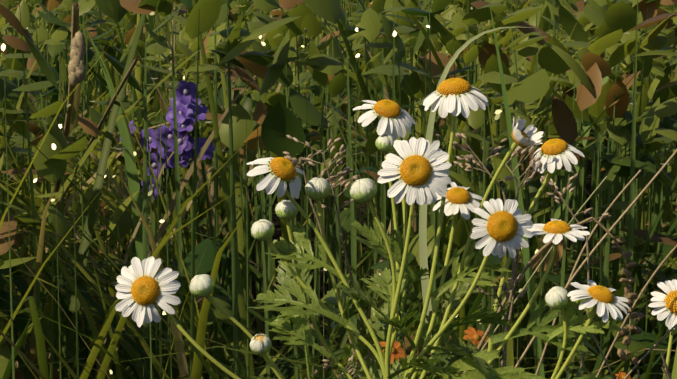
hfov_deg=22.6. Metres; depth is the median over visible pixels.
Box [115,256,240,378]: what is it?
daisy
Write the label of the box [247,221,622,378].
daisy leaves
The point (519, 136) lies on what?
daisy
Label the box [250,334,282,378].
daisy bud
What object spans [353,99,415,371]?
daisy
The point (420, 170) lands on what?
daisy
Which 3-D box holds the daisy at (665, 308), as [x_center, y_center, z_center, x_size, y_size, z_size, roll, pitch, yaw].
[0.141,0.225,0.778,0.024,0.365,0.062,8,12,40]
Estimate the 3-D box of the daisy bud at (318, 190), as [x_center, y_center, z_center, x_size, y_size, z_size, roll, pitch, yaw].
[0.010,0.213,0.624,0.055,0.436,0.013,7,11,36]
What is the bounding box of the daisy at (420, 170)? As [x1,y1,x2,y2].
[377,137,451,378]
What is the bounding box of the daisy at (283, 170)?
[247,157,385,378]
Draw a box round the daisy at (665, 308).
[648,279,676,378]
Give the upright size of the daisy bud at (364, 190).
0.439 m
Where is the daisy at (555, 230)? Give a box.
[487,219,589,364]
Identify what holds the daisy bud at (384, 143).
on the ground at (277, 235)
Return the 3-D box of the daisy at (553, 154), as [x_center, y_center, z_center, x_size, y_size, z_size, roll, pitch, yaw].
[0.061,0.205,0.646,0.022,0.445,0.095,6,11,35]
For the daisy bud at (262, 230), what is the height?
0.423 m
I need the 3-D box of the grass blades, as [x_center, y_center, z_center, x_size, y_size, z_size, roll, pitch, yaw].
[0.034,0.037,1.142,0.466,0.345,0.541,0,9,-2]
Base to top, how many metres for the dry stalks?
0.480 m
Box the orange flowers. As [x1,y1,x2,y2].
[379,327,630,378]
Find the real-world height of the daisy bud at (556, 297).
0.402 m
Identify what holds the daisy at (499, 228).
on the ground at (277, 235)
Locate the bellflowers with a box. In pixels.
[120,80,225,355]
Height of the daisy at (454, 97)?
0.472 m
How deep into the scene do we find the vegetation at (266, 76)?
1.27 m
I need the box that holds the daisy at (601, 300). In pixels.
[555,279,629,378]
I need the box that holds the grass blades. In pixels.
[86,1,676,378]
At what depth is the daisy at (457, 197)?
0.61 m
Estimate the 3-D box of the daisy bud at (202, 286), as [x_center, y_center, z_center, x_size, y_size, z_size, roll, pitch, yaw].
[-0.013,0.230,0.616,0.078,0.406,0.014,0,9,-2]
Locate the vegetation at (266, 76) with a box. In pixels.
[0,0,676,378]
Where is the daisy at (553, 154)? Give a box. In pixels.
[487,139,584,361]
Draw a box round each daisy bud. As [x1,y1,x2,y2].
[189,274,284,378]
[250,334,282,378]
[251,219,383,377]
[275,200,352,378]
[305,177,371,378]
[350,178,395,316]
[375,134,399,337]
[545,286,569,378]
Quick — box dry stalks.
[46,2,676,378]
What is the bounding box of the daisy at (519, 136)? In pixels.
[419,116,543,378]
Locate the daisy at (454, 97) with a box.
[403,78,488,378]
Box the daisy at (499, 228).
[405,198,532,378]
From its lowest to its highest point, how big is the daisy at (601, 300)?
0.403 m
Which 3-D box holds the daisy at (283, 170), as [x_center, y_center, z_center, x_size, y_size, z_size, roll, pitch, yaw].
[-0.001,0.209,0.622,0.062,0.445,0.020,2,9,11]
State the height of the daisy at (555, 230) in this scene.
0.423 m
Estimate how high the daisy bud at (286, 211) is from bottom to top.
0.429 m
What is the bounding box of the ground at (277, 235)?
[16,57,649,372]
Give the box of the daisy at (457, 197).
[411,182,482,378]

